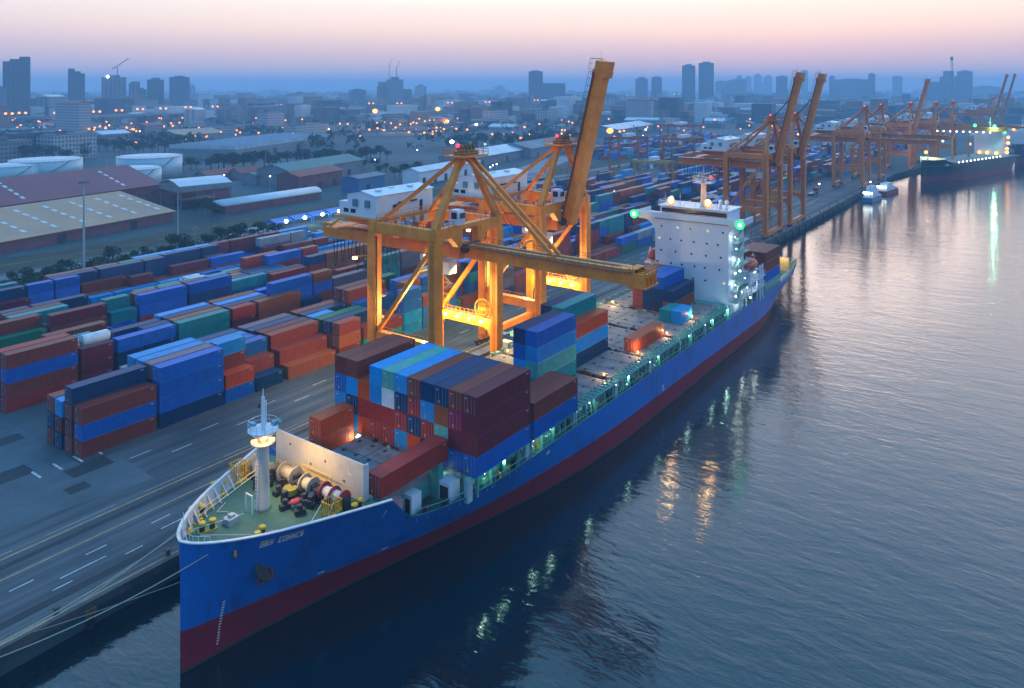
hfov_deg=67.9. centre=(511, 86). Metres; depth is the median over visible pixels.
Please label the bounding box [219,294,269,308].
shipping container
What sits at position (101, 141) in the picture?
leafy tree
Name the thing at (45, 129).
city building
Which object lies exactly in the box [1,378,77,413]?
shipping container
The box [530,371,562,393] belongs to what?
shipping container
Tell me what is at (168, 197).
warehouse
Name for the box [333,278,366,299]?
shipping container
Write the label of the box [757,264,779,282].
shipping container
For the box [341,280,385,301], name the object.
shipping container
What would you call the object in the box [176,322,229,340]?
shipping container
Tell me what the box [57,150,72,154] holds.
leafy tree
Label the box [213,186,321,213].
barrel shed
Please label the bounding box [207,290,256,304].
shipping container
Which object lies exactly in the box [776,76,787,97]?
tower block
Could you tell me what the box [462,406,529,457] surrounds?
shipping container
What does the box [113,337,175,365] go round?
shipping container
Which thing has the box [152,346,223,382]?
shipping container
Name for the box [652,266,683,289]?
shipping container
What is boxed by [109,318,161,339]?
shipping container
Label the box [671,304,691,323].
shipping container
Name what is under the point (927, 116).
quay crane
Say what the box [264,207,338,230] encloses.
tarpaulin stall
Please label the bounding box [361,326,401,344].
shipping container
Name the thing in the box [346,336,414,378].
shipping container
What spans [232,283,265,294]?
shipping container
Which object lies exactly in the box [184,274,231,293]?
shipping container
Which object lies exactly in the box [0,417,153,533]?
apron slab
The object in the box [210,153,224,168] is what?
leafy tree
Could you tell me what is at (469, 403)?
door
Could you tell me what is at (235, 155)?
leafy tree
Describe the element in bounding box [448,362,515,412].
shipping container
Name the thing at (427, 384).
shipping container
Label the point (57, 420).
door
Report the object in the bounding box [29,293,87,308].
shipping container
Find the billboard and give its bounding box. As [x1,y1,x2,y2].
[219,98,230,119]
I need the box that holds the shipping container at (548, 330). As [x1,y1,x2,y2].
[525,312,575,347]
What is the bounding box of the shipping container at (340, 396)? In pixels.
[335,389,345,404]
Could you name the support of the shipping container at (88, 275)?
on the distant containers at (256, 259)
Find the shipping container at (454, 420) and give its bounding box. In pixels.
[448,409,461,432]
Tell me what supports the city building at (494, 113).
on the land
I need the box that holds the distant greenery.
[0,96,914,148]
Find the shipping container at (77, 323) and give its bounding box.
[46,314,106,332]
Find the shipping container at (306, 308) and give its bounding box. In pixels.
[290,299,337,315]
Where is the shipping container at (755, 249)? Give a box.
[747,243,769,258]
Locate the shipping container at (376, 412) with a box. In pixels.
[370,401,381,422]
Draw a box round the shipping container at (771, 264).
[756,255,779,272]
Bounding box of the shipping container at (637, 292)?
[633,289,641,296]
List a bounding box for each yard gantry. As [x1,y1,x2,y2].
[608,133,648,171]
[632,156,674,180]
[659,121,701,147]
[662,134,703,171]
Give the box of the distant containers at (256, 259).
[0,127,928,382]
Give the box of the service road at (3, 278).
[0,163,629,281]
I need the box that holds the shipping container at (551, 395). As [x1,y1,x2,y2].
[530,374,577,421]
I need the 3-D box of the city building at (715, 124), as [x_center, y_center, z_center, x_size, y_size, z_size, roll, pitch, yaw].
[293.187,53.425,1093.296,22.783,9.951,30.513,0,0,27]
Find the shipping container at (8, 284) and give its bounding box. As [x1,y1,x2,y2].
[0,281,17,288]
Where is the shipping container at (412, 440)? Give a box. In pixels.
[407,433,419,448]
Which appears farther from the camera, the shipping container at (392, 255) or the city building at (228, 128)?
the city building at (228, 128)
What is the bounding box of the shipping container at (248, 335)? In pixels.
[244,333,255,338]
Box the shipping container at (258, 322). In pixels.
[237,313,290,331]
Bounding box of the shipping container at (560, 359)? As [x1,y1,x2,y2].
[525,344,575,378]
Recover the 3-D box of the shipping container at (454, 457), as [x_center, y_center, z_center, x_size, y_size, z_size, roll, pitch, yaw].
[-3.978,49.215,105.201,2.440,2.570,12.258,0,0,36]
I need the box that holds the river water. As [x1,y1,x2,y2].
[0,162,1023,687]
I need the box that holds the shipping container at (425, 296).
[422,285,455,306]
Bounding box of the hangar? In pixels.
[154,127,223,141]
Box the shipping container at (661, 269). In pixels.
[651,265,673,287]
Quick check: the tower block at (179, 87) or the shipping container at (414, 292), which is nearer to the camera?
the shipping container at (414, 292)
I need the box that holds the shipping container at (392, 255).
[363,251,399,268]
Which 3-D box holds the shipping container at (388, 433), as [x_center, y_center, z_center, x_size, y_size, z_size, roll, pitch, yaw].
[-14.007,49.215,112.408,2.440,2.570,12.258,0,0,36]
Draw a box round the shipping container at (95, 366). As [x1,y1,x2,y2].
[78,355,113,376]
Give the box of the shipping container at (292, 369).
[281,348,335,379]
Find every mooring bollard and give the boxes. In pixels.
[52,604,60,615]
[164,547,170,556]
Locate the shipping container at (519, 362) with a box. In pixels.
[513,358,524,367]
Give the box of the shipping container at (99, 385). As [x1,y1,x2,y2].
[65,363,146,404]
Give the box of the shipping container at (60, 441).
[55,431,64,449]
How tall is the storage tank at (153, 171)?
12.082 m
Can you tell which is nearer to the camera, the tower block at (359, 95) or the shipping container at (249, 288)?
the shipping container at (249, 288)
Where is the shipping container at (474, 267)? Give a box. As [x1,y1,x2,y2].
[464,260,477,272]
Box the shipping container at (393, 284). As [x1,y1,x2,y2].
[390,273,412,290]
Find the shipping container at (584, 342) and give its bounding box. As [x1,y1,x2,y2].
[576,323,607,353]
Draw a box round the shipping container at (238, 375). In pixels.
[224,363,253,389]
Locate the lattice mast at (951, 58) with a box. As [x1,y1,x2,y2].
[950,57,952,106]
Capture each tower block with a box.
[0,86,6,104]
[3,57,29,122]
[68,69,84,100]
[101,58,142,98]
[129,81,139,95]
[140,88,145,97]
[147,78,163,104]
[169,76,189,104]
[190,84,194,98]
[349,89,365,105]
[377,85,387,103]
[378,59,411,100]
[415,85,425,97]
[494,85,505,95]
[529,70,564,98]
[635,77,647,97]
[651,76,661,97]
[682,64,694,102]
[699,62,713,99]
[715,81,726,98]
[727,79,746,95]
[745,76,751,91]
[754,74,761,91]
[756,82,767,94]
[764,75,771,94]
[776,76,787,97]
[801,70,807,98]
[829,76,834,99]
[832,79,870,99]
[868,73,874,97]
[892,76,901,95]
[925,82,948,102]
[940,71,956,100]
[957,70,972,99]
[973,86,1000,98]
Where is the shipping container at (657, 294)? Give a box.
[652,279,682,300]
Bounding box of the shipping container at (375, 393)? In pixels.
[370,383,381,404]
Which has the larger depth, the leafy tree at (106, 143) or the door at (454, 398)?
the leafy tree at (106, 143)
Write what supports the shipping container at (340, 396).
on the shipping container
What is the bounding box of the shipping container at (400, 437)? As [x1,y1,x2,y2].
[394,428,406,449]
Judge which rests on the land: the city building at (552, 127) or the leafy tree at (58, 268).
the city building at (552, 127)
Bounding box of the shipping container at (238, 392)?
[224,380,253,403]
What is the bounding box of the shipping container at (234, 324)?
[230,314,255,328]
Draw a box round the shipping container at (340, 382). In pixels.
[335,372,345,392]
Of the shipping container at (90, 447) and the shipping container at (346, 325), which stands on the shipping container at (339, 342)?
the shipping container at (346, 325)
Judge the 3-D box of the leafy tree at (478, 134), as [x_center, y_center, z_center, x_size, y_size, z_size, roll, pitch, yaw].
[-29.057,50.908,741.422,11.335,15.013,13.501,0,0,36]
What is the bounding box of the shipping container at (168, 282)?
[156,280,179,285]
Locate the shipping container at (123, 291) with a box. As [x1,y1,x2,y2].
[111,282,158,295]
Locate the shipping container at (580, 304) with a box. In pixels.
[552,292,595,316]
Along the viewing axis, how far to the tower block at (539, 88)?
2084.98 m
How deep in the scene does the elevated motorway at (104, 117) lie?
1173.20 m
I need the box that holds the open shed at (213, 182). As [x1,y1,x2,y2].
[158,175,231,210]
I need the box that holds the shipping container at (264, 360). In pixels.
[245,351,273,372]
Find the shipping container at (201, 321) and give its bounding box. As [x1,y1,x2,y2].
[173,308,229,335]
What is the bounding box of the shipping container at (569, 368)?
[530,359,575,380]
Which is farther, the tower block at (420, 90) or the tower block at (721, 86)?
the tower block at (721, 86)
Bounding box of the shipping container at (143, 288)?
[131,285,155,291]
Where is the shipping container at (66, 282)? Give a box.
[52,274,79,289]
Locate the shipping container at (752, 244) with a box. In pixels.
[744,242,759,259]
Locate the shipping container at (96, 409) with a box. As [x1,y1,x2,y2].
[74,382,155,425]
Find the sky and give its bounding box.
[0,0,1023,91]
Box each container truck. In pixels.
[470,331,510,355]
[485,339,512,357]
[807,187,818,195]
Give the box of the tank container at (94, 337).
[76,326,112,349]
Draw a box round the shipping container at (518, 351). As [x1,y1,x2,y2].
[513,342,524,360]
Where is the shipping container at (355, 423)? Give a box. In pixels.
[353,414,357,431]
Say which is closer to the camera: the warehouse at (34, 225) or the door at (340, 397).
the door at (340, 397)
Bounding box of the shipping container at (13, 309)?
[0,305,30,313]
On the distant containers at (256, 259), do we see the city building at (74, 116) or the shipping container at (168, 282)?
the shipping container at (168, 282)
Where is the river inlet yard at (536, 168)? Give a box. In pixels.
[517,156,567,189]
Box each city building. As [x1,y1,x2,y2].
[0,104,9,127]
[0,127,30,132]
[0,137,32,162]
[1,129,54,156]
[29,127,54,130]
[35,131,46,156]
[36,94,65,106]
[39,120,54,126]
[41,130,96,157]
[54,100,90,132]
[91,122,101,129]
[94,129,130,144]
[106,113,126,122]
[118,126,134,134]
[135,122,162,136]
[142,98,157,105]
[174,101,197,105]
[184,107,205,122]
[184,121,204,128]
[198,118,220,125]
[209,123,259,134]
[217,108,251,121]
[222,120,245,124]
[227,114,242,121]
[257,110,284,132]
[283,122,328,133]
[289,92,315,95]
[340,115,353,122]
[386,117,407,127]
[417,106,431,110]
[420,95,430,110]
[423,116,443,123]
[434,117,452,126]
[445,121,467,124]
[470,119,498,127]
[482,108,507,123]
[488,123,518,130]
[502,120,527,128]
[529,118,538,124]
[535,104,544,108]
[536,108,557,119]
[539,118,558,123]
[540,100,546,107]
[549,124,565,129]
[568,115,578,123]
[604,97,613,101]
[611,94,618,101]
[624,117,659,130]
[626,98,653,117]
[636,117,680,130]
[657,109,669,117]
[669,122,686,130]
[704,118,726,124]
[706,121,725,127]
[724,95,732,106]
[726,117,740,122]
[736,120,754,128]
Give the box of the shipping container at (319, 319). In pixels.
[314,305,361,331]
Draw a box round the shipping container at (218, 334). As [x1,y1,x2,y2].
[196,328,238,340]
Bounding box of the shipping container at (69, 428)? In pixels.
[65,418,73,437]
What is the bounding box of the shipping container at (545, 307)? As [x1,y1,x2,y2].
[540,290,583,314]
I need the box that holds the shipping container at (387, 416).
[382,405,393,427]
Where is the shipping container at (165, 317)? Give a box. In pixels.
[160,304,215,319]
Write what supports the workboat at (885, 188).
on the river water
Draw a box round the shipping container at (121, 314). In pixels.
[107,306,136,323]
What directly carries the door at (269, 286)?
in the shipping container at (288, 283)
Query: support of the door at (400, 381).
in the shipping container at (400, 381)
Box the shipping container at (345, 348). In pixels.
[332,341,360,353]
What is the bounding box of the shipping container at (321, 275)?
[308,268,331,283]
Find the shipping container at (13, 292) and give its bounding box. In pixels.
[0,285,25,300]
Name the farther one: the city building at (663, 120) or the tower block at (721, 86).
the tower block at (721, 86)
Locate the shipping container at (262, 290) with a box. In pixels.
[253,286,265,293]
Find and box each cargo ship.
[917,117,1020,181]
[1007,116,1023,162]
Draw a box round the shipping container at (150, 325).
[138,320,170,330]
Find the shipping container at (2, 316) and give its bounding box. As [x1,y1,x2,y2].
[0,302,62,320]
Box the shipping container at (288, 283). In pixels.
[266,273,311,294]
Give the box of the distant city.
[30,89,1023,123]
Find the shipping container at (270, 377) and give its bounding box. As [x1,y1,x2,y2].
[254,367,282,391]
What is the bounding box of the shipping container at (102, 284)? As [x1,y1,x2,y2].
[80,275,126,293]
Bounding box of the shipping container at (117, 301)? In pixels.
[100,293,129,310]
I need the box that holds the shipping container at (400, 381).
[394,349,461,394]
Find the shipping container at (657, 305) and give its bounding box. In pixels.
[652,300,662,311]
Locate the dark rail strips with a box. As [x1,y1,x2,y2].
[0,174,877,630]
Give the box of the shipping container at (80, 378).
[78,368,113,381]
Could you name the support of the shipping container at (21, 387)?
on the shipping container at (19, 402)
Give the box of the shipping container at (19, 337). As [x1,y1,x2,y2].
[0,327,46,347]
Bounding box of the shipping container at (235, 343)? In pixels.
[210,334,244,355]
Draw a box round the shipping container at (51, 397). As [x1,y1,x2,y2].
[47,389,64,412]
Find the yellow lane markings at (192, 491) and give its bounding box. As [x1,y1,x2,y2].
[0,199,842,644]
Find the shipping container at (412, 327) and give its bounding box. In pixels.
[402,319,421,334]
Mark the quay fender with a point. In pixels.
(90, 623)
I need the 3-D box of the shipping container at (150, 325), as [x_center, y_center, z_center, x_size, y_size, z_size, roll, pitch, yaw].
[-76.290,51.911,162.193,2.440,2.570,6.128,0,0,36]
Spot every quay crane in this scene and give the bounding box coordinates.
[320,141,663,357]
[432,55,614,345]
[677,67,805,239]
[708,69,826,227]
[796,105,940,188]
[817,103,950,180]
[865,77,930,170]
[891,101,1007,164]
[915,100,1020,156]
[955,74,1008,131]
[965,73,1016,124]
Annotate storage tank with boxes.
[0,161,38,177]
[7,155,82,173]
[107,163,161,181]
[116,151,182,178]
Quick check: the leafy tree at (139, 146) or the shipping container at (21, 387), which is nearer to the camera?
the shipping container at (21, 387)
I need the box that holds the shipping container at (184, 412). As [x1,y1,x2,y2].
[156,391,223,428]
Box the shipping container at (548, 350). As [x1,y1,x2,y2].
[525,329,575,363]
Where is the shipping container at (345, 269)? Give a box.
[333,262,362,275]
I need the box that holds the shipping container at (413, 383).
[407,352,474,398]
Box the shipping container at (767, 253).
[756,244,779,262]
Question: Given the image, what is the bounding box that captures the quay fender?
[84,605,96,630]
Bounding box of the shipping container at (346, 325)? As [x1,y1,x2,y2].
[332,316,360,335]
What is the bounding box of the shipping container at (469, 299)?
[456,290,477,308]
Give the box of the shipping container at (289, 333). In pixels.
[264,319,317,347]
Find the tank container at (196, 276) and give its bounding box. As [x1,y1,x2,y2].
[183,273,208,279]
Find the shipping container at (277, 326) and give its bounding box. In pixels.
[255,317,309,335]
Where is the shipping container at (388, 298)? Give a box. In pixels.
[351,291,394,307]
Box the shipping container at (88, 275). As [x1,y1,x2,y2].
[47,269,97,282]
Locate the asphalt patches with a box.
[0,433,113,494]
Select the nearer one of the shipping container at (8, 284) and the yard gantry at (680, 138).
the shipping container at (8, 284)
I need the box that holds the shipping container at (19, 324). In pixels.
[0,313,41,335]
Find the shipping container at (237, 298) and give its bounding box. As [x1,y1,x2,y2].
[213,292,262,305]
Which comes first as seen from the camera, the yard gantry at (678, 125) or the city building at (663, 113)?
the yard gantry at (678, 125)
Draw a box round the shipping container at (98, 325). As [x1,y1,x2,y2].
[40,320,106,337]
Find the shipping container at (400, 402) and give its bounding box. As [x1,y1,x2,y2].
[394,391,406,413]
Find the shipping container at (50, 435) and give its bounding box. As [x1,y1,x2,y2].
[47,426,54,444]
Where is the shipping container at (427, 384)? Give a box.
[420,355,488,403]
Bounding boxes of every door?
[1,354,5,368]
[1,368,5,382]
[1,383,5,397]
[1,397,5,411]
[46,315,50,326]
[47,395,52,411]
[47,411,52,427]
[47,427,52,443]
[55,399,60,415]
[55,415,60,432]
[55,431,60,448]
[57,233,66,243]
[65,387,70,403]
[65,403,70,419]
[65,419,70,436]
[65,435,70,452]
[75,407,80,423]
[75,423,80,440]
[75,440,80,456]
[128,357,133,365]
[130,220,137,229]
[135,295,139,305]
[153,367,158,381]
[267,283,271,293]
[310,417,319,436]
[310,436,319,445]
[323,321,328,332]
[332,323,338,334]
[332,335,338,347]
[334,288,339,298]
[336,373,344,390]
[336,391,344,403]
[342,290,347,300]
[347,395,356,412]
[353,415,356,430]
[369,474,379,497]
[370,420,380,439]
[383,370,392,388]
[383,425,392,444]
[390,280,395,290]
[395,374,405,393]
[395,392,405,411]
[395,411,405,430]
[395,430,405,449]
[397,282,402,289]
[397,303,403,312]
[408,378,418,397]
[408,397,418,416]
[408,416,418,435]
[421,401,432,421]
[421,420,432,438]
[435,386,446,406]
[435,425,446,438]
[449,390,460,410]
[449,410,460,430]
[449,449,460,470]
[463,395,475,415]
[463,454,475,476]
[530,422,532,437]
[625,338,634,351]
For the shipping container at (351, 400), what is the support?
on the shipping container at (355, 423)
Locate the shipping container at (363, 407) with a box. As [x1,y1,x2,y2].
[358,397,369,418]
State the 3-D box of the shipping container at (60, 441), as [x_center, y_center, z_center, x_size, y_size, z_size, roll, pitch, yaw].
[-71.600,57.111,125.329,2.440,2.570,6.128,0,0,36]
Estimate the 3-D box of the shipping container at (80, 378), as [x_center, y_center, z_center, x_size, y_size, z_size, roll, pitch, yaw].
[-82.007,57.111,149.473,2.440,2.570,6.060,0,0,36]
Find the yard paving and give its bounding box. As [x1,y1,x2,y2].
[0,155,848,464]
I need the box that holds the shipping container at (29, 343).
[0,333,69,366]
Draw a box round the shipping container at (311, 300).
[301,294,321,307]
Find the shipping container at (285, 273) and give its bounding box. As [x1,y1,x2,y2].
[268,265,307,281]
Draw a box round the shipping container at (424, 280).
[417,273,427,287]
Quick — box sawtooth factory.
[169,133,332,158]
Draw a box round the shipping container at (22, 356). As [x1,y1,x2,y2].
[1,335,77,369]
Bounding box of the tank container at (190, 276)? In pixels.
[178,272,201,280]
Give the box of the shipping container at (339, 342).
[332,329,360,348]
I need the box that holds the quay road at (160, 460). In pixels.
[0,172,890,641]
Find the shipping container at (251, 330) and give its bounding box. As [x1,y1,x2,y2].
[245,315,299,334]
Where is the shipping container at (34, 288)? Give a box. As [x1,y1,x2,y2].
[24,279,53,295]
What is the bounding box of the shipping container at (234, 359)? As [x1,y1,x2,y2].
[223,350,244,369]
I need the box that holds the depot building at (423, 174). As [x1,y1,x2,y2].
[402,159,480,183]
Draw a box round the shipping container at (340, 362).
[335,333,402,374]
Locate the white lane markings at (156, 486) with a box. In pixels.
[0,224,772,591]
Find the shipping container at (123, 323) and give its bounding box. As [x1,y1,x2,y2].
[107,318,136,329]
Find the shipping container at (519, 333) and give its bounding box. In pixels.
[513,310,562,344]
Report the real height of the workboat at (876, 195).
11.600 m
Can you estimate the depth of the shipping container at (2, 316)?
172.97 m
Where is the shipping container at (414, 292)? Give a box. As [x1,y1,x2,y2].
[397,285,421,302]
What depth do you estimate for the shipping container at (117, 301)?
182.81 m
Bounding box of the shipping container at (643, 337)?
[624,322,662,352]
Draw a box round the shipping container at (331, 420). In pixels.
[309,402,353,438]
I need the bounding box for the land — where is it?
[0,91,1023,675]
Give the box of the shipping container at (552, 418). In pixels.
[530,394,577,439]
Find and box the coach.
[244,227,265,235]
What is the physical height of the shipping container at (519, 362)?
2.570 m
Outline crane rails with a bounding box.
[0,176,884,638]
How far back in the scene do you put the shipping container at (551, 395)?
113.61 m
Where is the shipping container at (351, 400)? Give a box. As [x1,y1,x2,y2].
[346,393,357,414]
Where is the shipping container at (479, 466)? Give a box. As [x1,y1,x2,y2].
[462,425,529,477]
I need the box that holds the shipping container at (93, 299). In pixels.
[88,292,113,303]
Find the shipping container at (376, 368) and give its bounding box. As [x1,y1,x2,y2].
[370,342,437,386]
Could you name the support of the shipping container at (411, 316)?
on the shipping container at (412, 327)
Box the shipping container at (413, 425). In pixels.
[407,414,419,436]
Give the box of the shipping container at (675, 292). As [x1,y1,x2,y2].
[663,279,693,302]
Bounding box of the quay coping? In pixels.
[0,175,892,658]
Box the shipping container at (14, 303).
[0,297,30,310]
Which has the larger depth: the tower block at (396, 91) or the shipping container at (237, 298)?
the tower block at (396, 91)
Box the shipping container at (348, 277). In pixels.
[332,268,366,287]
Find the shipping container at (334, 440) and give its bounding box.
[309,424,353,449]
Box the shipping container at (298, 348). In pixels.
[272,333,326,363]
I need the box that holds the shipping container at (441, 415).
[434,404,447,427]
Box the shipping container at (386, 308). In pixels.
[381,303,394,314]
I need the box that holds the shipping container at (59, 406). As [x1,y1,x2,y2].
[55,395,64,417]
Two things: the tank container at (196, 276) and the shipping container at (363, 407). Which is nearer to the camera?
the shipping container at (363, 407)
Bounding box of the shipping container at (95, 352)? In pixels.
[78,340,113,362]
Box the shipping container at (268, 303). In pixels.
[252,289,300,312]
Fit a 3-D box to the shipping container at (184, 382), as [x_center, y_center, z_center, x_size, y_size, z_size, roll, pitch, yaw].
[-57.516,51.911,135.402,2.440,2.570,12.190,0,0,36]
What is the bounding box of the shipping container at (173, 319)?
[167,306,222,323]
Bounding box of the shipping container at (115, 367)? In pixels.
[113,364,125,370]
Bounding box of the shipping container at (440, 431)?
[434,423,447,438]
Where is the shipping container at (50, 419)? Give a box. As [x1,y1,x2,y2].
[47,410,54,428]
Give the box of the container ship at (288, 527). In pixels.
[176,167,796,674]
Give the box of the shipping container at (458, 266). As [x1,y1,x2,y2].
[425,262,460,275]
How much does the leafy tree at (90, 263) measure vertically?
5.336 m
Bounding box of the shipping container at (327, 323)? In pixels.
[322,307,366,333]
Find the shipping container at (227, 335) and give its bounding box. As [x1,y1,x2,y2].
[203,331,246,343]
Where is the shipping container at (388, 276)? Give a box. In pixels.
[382,272,395,285]
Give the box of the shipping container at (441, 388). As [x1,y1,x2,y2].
[434,359,501,407]
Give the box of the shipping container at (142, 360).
[135,340,205,364]
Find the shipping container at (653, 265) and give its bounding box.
[646,263,663,268]
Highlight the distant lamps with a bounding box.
[108,93,798,134]
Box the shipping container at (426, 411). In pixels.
[420,400,433,422]
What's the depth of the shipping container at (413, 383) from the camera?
106.92 m
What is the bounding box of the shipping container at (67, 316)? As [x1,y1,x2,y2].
[46,302,106,327]
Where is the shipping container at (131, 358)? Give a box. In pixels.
[127,337,196,366]
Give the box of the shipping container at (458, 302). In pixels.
[456,299,460,309]
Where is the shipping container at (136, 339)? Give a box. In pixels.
[112,323,175,352]
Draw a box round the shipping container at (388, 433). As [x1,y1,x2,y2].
[382,424,393,445]
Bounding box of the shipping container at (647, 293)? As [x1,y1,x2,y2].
[642,288,651,298]
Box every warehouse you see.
[0,165,158,207]
[0,191,175,254]
[150,185,230,206]
[255,154,363,185]
[275,164,343,191]
[438,143,522,164]
[508,137,576,157]
[597,121,653,136]
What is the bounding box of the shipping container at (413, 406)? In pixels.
[407,395,419,417]
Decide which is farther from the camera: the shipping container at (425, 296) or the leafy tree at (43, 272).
the leafy tree at (43, 272)
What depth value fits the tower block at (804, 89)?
3387.79 m
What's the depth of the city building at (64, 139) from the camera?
614.01 m
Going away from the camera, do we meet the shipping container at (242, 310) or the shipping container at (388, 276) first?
the shipping container at (242, 310)
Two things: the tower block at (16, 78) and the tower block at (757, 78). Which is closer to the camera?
the tower block at (16, 78)
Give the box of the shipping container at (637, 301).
[633,296,641,308]
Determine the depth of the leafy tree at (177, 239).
266.31 m
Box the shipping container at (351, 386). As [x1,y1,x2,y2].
[346,375,366,396]
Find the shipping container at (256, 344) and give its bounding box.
[245,335,266,356]
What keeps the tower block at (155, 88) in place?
on the land
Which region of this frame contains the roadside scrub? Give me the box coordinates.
[0,224,285,284]
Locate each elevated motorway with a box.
[10,96,1014,124]
[46,126,189,131]
[354,123,486,135]
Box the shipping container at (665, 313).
[659,303,680,322]
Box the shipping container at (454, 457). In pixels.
[448,448,461,471]
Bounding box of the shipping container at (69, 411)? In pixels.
[65,381,146,421]
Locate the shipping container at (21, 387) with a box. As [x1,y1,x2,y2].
[1,365,77,398]
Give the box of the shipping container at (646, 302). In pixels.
[642,298,652,310]
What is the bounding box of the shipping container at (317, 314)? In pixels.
[306,309,333,318]
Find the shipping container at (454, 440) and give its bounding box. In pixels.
[448,428,461,451]
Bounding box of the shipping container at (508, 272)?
[503,266,513,278]
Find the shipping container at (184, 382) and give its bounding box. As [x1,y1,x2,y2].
[152,363,223,397]
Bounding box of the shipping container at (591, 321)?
[576,308,607,338]
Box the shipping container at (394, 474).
[369,434,447,498]
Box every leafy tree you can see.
[5,270,18,280]
[18,144,34,157]
[19,266,34,283]
[20,271,34,283]
[34,144,48,156]
[39,266,52,274]
[44,263,66,273]
[45,145,62,155]
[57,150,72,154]
[57,258,70,266]
[64,259,76,270]
[80,148,91,161]
[85,258,99,267]
[92,256,106,264]
[97,138,105,151]
[100,249,115,263]
[102,141,110,147]
[104,246,122,262]
[110,139,121,152]
[112,144,125,155]
[115,139,127,153]
[118,254,129,259]
[123,140,134,152]
[129,250,139,256]
[131,142,145,153]
[138,246,149,254]
[145,250,156,254]
[147,143,156,149]
[154,137,166,150]
[154,245,164,251]
[155,131,169,137]
[160,140,171,152]
[163,245,175,250]
[165,233,176,249]
[167,136,182,143]
[170,232,191,247]
[174,134,185,142]
[180,237,193,245]
[184,135,197,142]
[184,157,195,170]
[189,198,197,210]
[192,202,200,213]
[193,160,200,169]
[196,197,209,213]
[200,233,210,243]
[201,201,212,209]
[203,235,214,243]
[205,156,216,164]
[205,159,214,169]
[208,202,220,216]
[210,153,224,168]
[210,227,225,240]
[212,207,223,219]
[214,227,228,240]
[216,154,232,167]
[226,152,239,165]
[226,226,235,238]
[227,159,237,166]
[232,224,249,236]
[239,151,253,166]
[249,156,259,165]
[250,221,265,233]
[252,150,260,164]
[257,150,270,166]
[268,224,276,230]
[270,157,279,163]
[279,151,292,161]
[292,150,303,160]
[302,149,311,159]
[309,150,321,157]
[320,148,337,155]
[345,149,355,154]
[358,146,371,158]
[366,157,379,171]
[374,145,386,158]
[375,165,383,171]
[389,167,399,178]
[397,163,409,169]
[412,160,423,165]
[456,134,468,140]
[476,132,484,146]
[479,134,488,146]
[488,138,499,144]
[490,134,501,142]
[506,132,517,138]
[525,135,537,140]
[536,134,545,138]
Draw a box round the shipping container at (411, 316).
[397,308,421,324]
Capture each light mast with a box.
[78,180,88,267]
[173,189,181,248]
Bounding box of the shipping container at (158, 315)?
[154,302,208,318]
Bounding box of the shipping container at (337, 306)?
[298,301,345,316]
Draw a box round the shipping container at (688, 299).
[663,291,693,305]
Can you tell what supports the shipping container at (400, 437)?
on the container ship at (288, 527)
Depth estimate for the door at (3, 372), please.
136.55 m
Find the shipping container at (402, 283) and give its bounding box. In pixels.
[396,278,420,291]
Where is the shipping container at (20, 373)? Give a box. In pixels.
[1,351,77,384]
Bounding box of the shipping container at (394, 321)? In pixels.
[361,313,401,339]
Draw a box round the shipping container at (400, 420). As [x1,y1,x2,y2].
[394,410,406,431]
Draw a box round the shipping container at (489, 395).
[462,366,529,417]
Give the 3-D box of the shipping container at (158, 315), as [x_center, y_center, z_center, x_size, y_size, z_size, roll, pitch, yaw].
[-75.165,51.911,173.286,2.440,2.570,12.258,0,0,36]
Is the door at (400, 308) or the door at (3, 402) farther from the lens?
the door at (400, 308)
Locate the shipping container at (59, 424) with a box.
[55,415,64,433]
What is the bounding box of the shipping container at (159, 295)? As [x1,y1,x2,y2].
[135,284,186,305]
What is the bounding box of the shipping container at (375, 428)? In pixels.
[370,419,381,440]
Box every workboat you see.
[862,185,881,201]
[877,175,897,195]
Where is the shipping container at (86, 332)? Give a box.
[73,331,91,337]
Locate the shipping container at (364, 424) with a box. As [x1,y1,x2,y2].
[358,415,369,436]
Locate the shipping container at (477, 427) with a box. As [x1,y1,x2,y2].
[462,388,529,437]
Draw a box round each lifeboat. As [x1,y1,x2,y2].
[647,247,654,259]
[744,253,757,271]
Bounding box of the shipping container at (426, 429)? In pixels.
[420,419,433,438]
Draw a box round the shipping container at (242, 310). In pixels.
[227,301,255,319]
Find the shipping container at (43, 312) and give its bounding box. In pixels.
[5,304,68,322]
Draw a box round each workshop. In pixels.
[194,167,234,178]
[229,165,259,178]
[240,172,258,184]
[339,171,385,192]
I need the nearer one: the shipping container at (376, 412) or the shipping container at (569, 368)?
the shipping container at (376, 412)
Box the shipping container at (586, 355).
[576,337,607,367]
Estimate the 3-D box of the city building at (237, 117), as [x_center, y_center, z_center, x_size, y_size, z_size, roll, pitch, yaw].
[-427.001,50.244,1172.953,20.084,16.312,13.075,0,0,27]
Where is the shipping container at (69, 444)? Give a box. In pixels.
[65,434,73,453]
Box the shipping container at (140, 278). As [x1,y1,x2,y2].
[128,272,153,285]
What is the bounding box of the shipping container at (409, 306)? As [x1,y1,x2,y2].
[397,297,421,313]
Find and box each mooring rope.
[0,532,176,645]
[0,534,176,642]
[0,554,208,656]
[34,538,289,631]
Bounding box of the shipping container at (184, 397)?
[156,377,223,413]
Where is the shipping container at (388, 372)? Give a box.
[382,345,449,390]
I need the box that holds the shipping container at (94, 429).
[74,400,155,441]
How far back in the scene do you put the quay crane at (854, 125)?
481.63 m
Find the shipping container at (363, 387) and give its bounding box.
[358,374,369,400]
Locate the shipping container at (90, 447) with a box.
[74,415,155,458]
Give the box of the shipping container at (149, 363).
[144,343,214,379]
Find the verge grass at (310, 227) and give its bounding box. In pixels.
[0,158,658,284]
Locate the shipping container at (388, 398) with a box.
[382,387,393,408]

